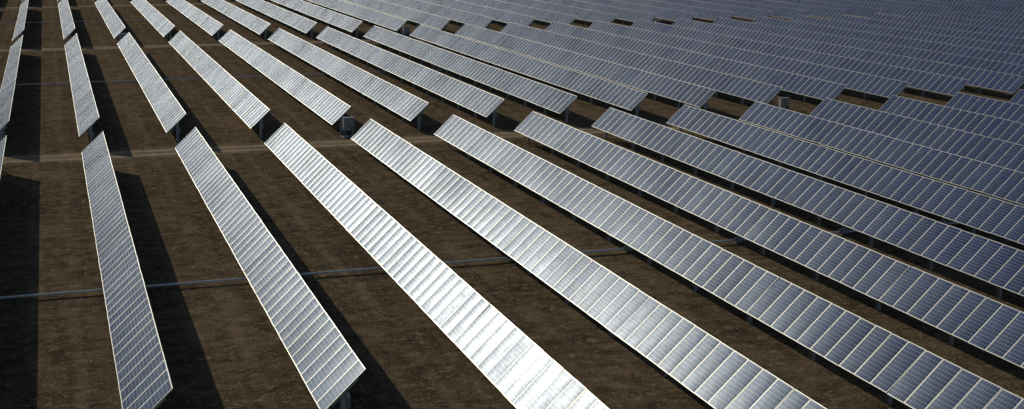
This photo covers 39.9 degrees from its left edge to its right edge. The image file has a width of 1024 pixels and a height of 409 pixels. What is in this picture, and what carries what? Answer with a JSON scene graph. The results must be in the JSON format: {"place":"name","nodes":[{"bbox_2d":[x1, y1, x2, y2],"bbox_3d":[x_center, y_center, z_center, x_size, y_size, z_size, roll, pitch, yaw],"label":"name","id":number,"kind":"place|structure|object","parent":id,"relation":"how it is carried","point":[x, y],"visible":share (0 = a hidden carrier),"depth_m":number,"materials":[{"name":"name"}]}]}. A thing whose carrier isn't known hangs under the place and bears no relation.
{"place":"outdoors","nodes":[
{"label":"outdoors","id":0,"kind":"place"},
{"bbox_2d":[0,0,345,8],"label":"dirt road","id":1,"kind":"structure","parent":0,"point":[79,6],"depth_m":253.59,"materials":[{"name":"brown soil"}]},
{"bbox_2d":[0,36,469,52],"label":"dirt road","id":2,"kind":"structure","parent":0,"point":[111,47],"depth_m":177.27,"materials":[{"name":"brown soil"}]},
{"bbox_2d":[2,114,809,167],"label":"dirt road","id":3,"kind":"structure","parent":0,"point":[43,158],"depth_m":101.37,"materials":[{"name":"brown soil"}]},
{"bbox_2d":[0,0,1023,408],"bbox_3d":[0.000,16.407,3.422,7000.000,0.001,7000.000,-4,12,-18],"label":"ground","id":4,"kind":"structure","parent":0,"point":[42,114],"depth_m":70.58,"materials":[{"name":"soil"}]},
{"bbox_2d":[0,135,6,176],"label":"solar panel row","id":5,"kind":"object","parent":4,"relation":"on","point":[2,145],"visible":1,"depth_m":88.14,"materials":[{"name":"blue glass"}]},
{"bbox_2d":[0,35,22,140],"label":"solar panel row","id":6,"kind":"object","parent":4,"relation":"on","point":[8,87],"visible":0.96,"depth_m":125.21,"materials":[{"name":"blue glass"}]},
{"bbox_2d":[12,0,28,40],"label":"solar panel row","id":7,"kind":"object","parent":4,"relation":"on","point":[20,25],"visible":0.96,"depth_m":198.31,"materials":[{"name":"blue glass"}]},
{"bbox_2d":[58,0,74,39],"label":"solar panel row","id":8,"kind":"object","parent":4,"relation":"on","point":[67,24],"visible":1,"depth_m":200.89,"materials":[{"name":"blue glass"}]},
{"bbox_2d":[65,33,98,142],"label":"solar panel row","id":9,"kind":"object","parent":4,"relation":"on","point":[86,112],"visible":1,"depth_m":122.13,"materials":[{"name":"blue glass"}]},
{"bbox_2d":[95,0,125,40],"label":"solar panel row","id":10,"kind":"object","parent":4,"relation":"on","point":[115,24],"visible":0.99,"depth_m":202.73,"materials":[{"name":"blue glass"}]},
{"bbox_2d":[82,132,172,408],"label":"solar panel row","id":11,"kind":"object","parent":4,"relation":"on","point":[143,377],"visible":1,"depth_m":56.98,"materials":[{"name":"blue glass"}]},
{"bbox_2d":[117,32,185,141],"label":"solar panel row","id":12,"kind":"object","parent":4,"relation":"on","point":[167,108],"visible":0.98,"depth_m":124.38,"materials":[{"name":"blue glass"}]},
{"bbox_2d":[131,0,174,40],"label":"solar panel row","id":13,"kind":"object","parent":4,"relation":"on","point":[159,21],"visible":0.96,"depth_m":204.00,"materials":[{"name":"blue glass"}]},
{"bbox_2d":[166,0,222,41],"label":"solar panel row","id":14,"kind":"object","parent":4,"relation":"on","point":[206,22],"visible":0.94,"depth_m":206.10,"materials":[{"name":"blue glass"}]},
{"bbox_2d":[13,14,389,22],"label":"drive shaft","id":15,"kind":"object","parent":4,"relation":"on","point":[128,20],"visible":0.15,"depth_m":216.37,"materials":[{"name":"grey metal"}]},
{"bbox_2d":[169,31,269,137],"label":"solar panel row","id":16,"kind":"object","parent":4,"relation":"on","point":[249,109],"visible":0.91,"depth_m":126.49,"materials":[{"name":"blue glass"}]},
{"bbox_2d":[201,0,269,39],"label":"solar panel row","id":17,"kind":"object","parent":4,"relation":"on","point":[259,26],"visible":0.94,"depth_m":208.31,"materials":[{"name":"blue glass"}]},
{"bbox_2d":[175,127,365,408],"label":"solar panel row","id":18,"kind":"object","parent":4,"relation":"on","point":[331,368],"visible":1,"depth_m":58.19,"materials":[{"name":"blue glass"}]},
{"bbox_2d":[236,0,316,38],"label":"solar panel row","id":19,"kind":"object","parent":4,"relation":"on","point":[299,22],"visible":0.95,"depth_m":209.95,"materials":[{"name":"blue glass"}]},
{"bbox_2d":[0,65,558,85],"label":"drive shaft","id":20,"kind":"object","parent":4,"relation":"on","point":[186,78],"visible":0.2,"depth_m":141.68,"materials":[{"name":"grey metal"}]},
{"bbox_2d":[219,30,350,133],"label":"solar panel row","id":21,"kind":"object","parent":4,"relation":"on","point":[329,108],"visible":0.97,"depth_m":128.95,"materials":[{"name":"blue glass"}]},
{"bbox_2d":[272,0,361,37],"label":"solar panel row","id":22,"kind":"object","parent":4,"relation":"on","point":[342,22],"visible":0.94,"depth_m":210.69,"materials":[{"name":"blue glass"}]},
{"bbox_2d":[341,117,354,137],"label":"electrical cabinet","id":23,"kind":"object","parent":4,"relation":"on","point":[348,124],"visible":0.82,"depth_m":106.18,"materials":[{"name":"grey metal"}]},
{"bbox_2d":[268,28,428,129],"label":"solar panel row","id":24,"kind":"object","parent":4,"relation":"on","point":[404,104],"visible":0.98,"depth_m":131.07,"materials":[{"name":"blue glass"}]},
{"bbox_2d":[307,0,406,34],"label":"solar panel row","id":25,"kind":"object","parent":4,"relation":"on","point":[379,18],"visible":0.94,"depth_m":212.26,"materials":[{"name":"blue glass"}]},
{"bbox_2d":[343,0,450,31],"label":"solar panel row","id":26,"kind":"object","parent":4,"relation":"on","point":[427,19],"visible":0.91,"depth_m":213.04,"materials":[{"name":"blue glass"}]},
{"bbox_2d":[403,26,410,37],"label":"electrical cabinet","id":27,"kind":"object","parent":4,"relation":"on","point":[406,30],"visible":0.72,"depth_m":189.49,"materials":[{"name":"grey metal"}]},
{"bbox_2d":[316,27,503,125],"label":"solar panel row","id":28,"kind":"object","parent":4,"relation":"on","point":[477,100],"visible":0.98,"depth_m":133.17,"materials":[{"name":"blue glass"}]},
{"bbox_2d":[265,123,608,408],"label":"solar panel row","id":29,"kind":"object","parent":4,"relation":"on","point":[516,366],"visible":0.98,"depth_m":56.94,"materials":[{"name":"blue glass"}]},
{"bbox_2d":[381,0,493,28],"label":"solar panel row","id":30,"kind":"object","parent":4,"relation":"on","point":[457,16],"visible":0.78,"depth_m":214.13,"materials":[{"name":"blue glass"}]},
{"bbox_2d":[363,26,577,122],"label":"solar panel row","id":31,"kind":"object","parent":4,"relation":"on","point":[545,97],"visible":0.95,"depth_m":135.36,"materials":[{"name":"blue glass"}]},
{"bbox_2d":[420,0,535,26],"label":"solar panel row","id":32,"kind":"object","parent":4,"relation":"on","point":[506,17],"visible":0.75,"depth_m":214.86,"materials":[{"name":"blue glass"}]},
{"bbox_2d":[0,222,960,298],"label":"drive shaft","id":33,"kind":"object","parent":4,"relation":"on","point":[245,278],"visible":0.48,"depth_m":65.92,"materials":[{"name":"grey galvanised steel"}]},
{"bbox_2d":[458,0,576,25],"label":"solar panel row","id":34,"kind":"object","parent":4,"relation":"on","point":[546,16],"visible":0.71,"depth_m":215.37,"materials":[{"name":"blue glass"}]},
{"bbox_2d":[410,24,647,116],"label":"solar panel row","id":35,"kind":"object","parent":4,"relation":"on","point":[618,95],"visible":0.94,"depth_m":137.16,"materials":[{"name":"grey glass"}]},
{"bbox_2d":[497,0,617,24],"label":"solar panel row","id":36,"kind":"object","parent":4,"relation":"on","point":[587,15],"visible":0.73,"depth_m":216.33,"materials":[{"name":"blue glass"}]},
{"bbox_2d":[455,23,715,110],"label":"solar panel row","id":37,"kind":"object","parent":4,"relation":"on","point":[678,91],"visible":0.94,"depth_m":138.95,"materials":[{"name":"blue glass"}]},
{"bbox_2d":[351,119,826,408],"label":"solar panel row","id":38,"kind":"object","parent":4,"relation":"on","point":[712,371],"visible":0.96,"depth_m":57.08,"materials":[{"name":"blue glass"}]},
{"bbox_2d":[538,0,657,23],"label":"solar panel row","id":39,"kind":"object","parent":4,"relation":"on","point":[628,15],"visible":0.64,"depth_m":216.73,"materials":[{"name":"blue glass"}]},
{"bbox_2d":[576,0,696,22],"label":"solar panel row","id":40,"kind":"object","parent":4,"relation":"on","point":[669,14],"visible":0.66,"depth_m":217.65,"materials":[{"name":"blue glass"}]},
{"bbox_2d":[500,22,782,104],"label":"solar panel row","id":41,"kind":"object","parent":4,"relation":"on","point":[749,89],"visible":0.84,"depth_m":140.82,"materials":[{"name":"blue glass"}]},
{"bbox_2d":[615,0,734,23],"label":"solar panel row","id":42,"kind":"object","parent":4,"relation":"on","point":[709,14],"visible":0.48,"depth_m":218.01,"materials":[{"name":"blue glass"}]},
{"bbox_2d":[545,21,846,101],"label":"solar panel row","id":43,"kind":"object","parent":4,"relation":"on","point":[804,86],"visible":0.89,"depth_m":142.27,"materials":[{"name":"blue glass"}]},
{"bbox_2d":[654,0,772,21],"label":"solar panel row","id":44,"kind":"object","parent":4,"relation":"on","point":[747,13],"visible":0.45,"depth_m":218.89,"materials":[{"name":"blue glass"}]},
{"bbox_2d":[434,115,1023,408],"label":"solar panel row","id":45,"kind":"object","parent":4,"relation":"on","point":[902,370],"visible":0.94,"depth_m":57.32,"materials":[{"name":"blue glass"}]},
{"bbox_2d":[588,20,908,98],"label":"solar panel row","id":46,"kind":"object","parent":4,"relation":"on","point":[864,83],"visible":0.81,"depth_m":143.97,"materials":[{"name":"blue glass"}]},
{"bbox_2d":[694,0,808,19],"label":"solar panel row","id":47,"kind":"object","parent":4,"relation":"on","point":[786,13],"visible":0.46,"depth_m":219.35,"materials":[{"name":"blue glass"}]},
{"bbox_2d":[514,111,1023,368],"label":"solar panel row","id":48,"kind":"object","parent":4,"relation":"on","point":[984,323],"visible":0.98,"depth_m":65.11,"materials":[{"name":"blue glass"}]},
{"bbox_2d":[778,97,789,109],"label":"electrical cabinet","id":49,"kind":"object","parent":4,"relation":"on","point":[784,102],"visible":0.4,"depth_m":117.31,"materials":[{"name":"grey metal"}]},
{"bbox_2d":[731,0,845,18],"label":"solar panel row","id":50,"kind":"object","parent":4,"relation":"on","point":[823,12],"visible":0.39,"depth_m":220.75,"materials":[{"name":"blue glass"}]},
{"bbox_2d":[631,19,968,96],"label":"solar panel row","id":51,"kind":"object","parent":4,"relation":"on","point":[936,83],"visible":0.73,"depth_m":145.37,"materials":[{"name":"blue glass"}]},
{"bbox_2d":[592,108,1023,298],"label":"solar panel row","id":52,"kind":"object","parent":4,"relation":"on","point":[999,266],"visible":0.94,"depth_m":74.30,"materials":[{"name":"blue glass"}]},
{"bbox_2d":[770,0,881,17],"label":"solar panel row","id":53,"kind":"object","parent":4,"relation":"on","point":[859,11],"visible":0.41,"depth_m":221.38,"materials":[{"name":"blue glass"}]},
{"bbox_2d":[667,104,1023,244],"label":"solar panel row","id":54,"kind":"object","parent":4,"relation":"on","point":[974,211],"visible":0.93,"depth_m":82.85,"materials":[{"name":"blue glass"}]},
{"bbox_2d":[672,18,1023,96],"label":"solar panel row","id":55,"kind":"object","parent":4,"relation":"on","point":[993,80],"visible":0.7,"depth_m":147.11,"materials":[{"name":"blue glass"}]},
{"bbox_2d":[810,0,916,16],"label":"solar panel row","id":56,"kind":"object","parent":4,"relation":"on","point":[902,11],"visible":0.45,"depth_m":222.18,"materials":[{"name":"blue glass"}]},
{"bbox_2d":[713,17,1023,76],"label":"solar panel row","id":57,"kind":"object","parent":4,"relation":"on","point":[986,64],"visible":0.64,"depth_m":157.41,"materials":[{"name":"blue glass"}]},
{"bbox_2d":[739,101,1023,204],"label":"solar panel row","id":58,"kind":"object","parent":4,"relation":"on","point":[984,178],"visible":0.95,"depth_m":90.67,"materials":[{"name":"blue glass"}]},
{"bbox_2d":[753,16,1023,64],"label":"solar panel row","id":59,"kind":"object","parent":4,"relation":"on","point":[1005,57],"visible":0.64,"depth_m":165.05,"materials":[{"name":"blue glass"}]},
{"bbox_2d":[849,0,950,15],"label":"solar panel row","id":60,"kind":"object","parent":4,"relation":"on","point":[931,9],"visible":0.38,"depth_m":223.29,"materials":[{"name":"blue glass"}]},
{"bbox_2d":[792,15,1023,54],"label":"solar panel row","id":61,"kind":"object","parent":4,"relation":"on","point":[988,45],"visible":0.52,"depth_m":172.40,"materials":[{"name":"blue glass"}]},
{"bbox_2d":[810,98,1023,172],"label":"solar panel row","id":62,"kind":"object","parent":4,"relation":"on","point":[996,152],"visible":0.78,"depth_m":97.94,"materials":[{"name":"blue glass"}]},
{"bbox_2d":[830,14,1023,45],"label":"solar panel row","id":63,"kind":"object","parent":4,"relation":"on","point":[952,32],"visible":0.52,"depth_m":179.36,"materials":[{"name":"blue glass"}]},
{"bbox_2d":[890,0,984,14],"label":"solar panel row","id":64,"kind":"object","parent":4,"relation":"on","point":[966,8],"visible":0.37,"depth_m":224.54,"materials":[{"name":"blue glass"}]},
{"bbox_2d":[868,13,1023,37],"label":"solar panel row","id":65,"kind":"object","parent":4,"relation":"on","point":[972,28],"visible":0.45,"depth_m":186.13,"materials":[{"name":"blue glass"}]},
{"bbox_2d":[878,95,1023,144],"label":"solar panel row","id":66,"kind":"object","parent":4,"relation":"on","point":[988,126],"visible":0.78,"depth_m":104.70,"materials":[{"name":"blue glass"}]},
{"bbox_2d":[905,12,1023,31],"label":"solar panel row","id":67,"kind":"object","parent":4,"relation":"on","point":[969,22],"visible":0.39,"depth_m":192.62,"materials":[{"name":"blue glass"}]},
{"bbox_2d":[928,0,1017,13],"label":"solar panel row","id":68,"kind":"object","parent":4,"relation":"on","point":[1000,8],"visible":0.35,"depth_m":225.92,"materials":[{"name":"blue glass"}]},
{"bbox_2d":[941,11,1023,25],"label":"solar panel row","id":69,"kind":"object","parent":4,"relation":"on","point":[985,18],"visible":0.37,"depth_m":198.73,"materials":[{"name":"blue glass"}]},
{"bbox_2d":[945,92,1023,122],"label":"solar panel row","id":70,"kind":"object","parent":4,"relation":"on","point":[990,107],"visible":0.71,"depth_m":111.00,"materials":[{"name":"blue glass"}]},
{"bbox_2d":[967,0,1023,9],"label":"solar panel row","id":71,"kind":"object","parent":4,"relation":"on","point":[1020,5],"visible":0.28,"depth_m":232.01,"materials":[{"name":"blue glass"}]},
{"bbox_2d":[976,10,1023,19],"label":"solar panel row","id":72,"kind":"object","parent":4,"relation":"on","point":[1002,15],"visible":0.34,"depth_m":204.75,"materials":[{"name":"blue glass"}]},
{"bbox_2d":[1009,89,1023,104],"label":"solar panel row","id":73,"kind":"object","parent":4,"relation":"on","point":[1018,98],"visible":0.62,"depth_m":116.78,"materials":[{"name":"blue glass"}]},
{"bbox_2d":[1011,9,1023,14],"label":"solar panel row","id":74,"kind":"object","parent":4,"relation":"on","point":[1019,12],"visible":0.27,"depth_m":210.42,"materials":[{"name":"blue glass"}]}
]}

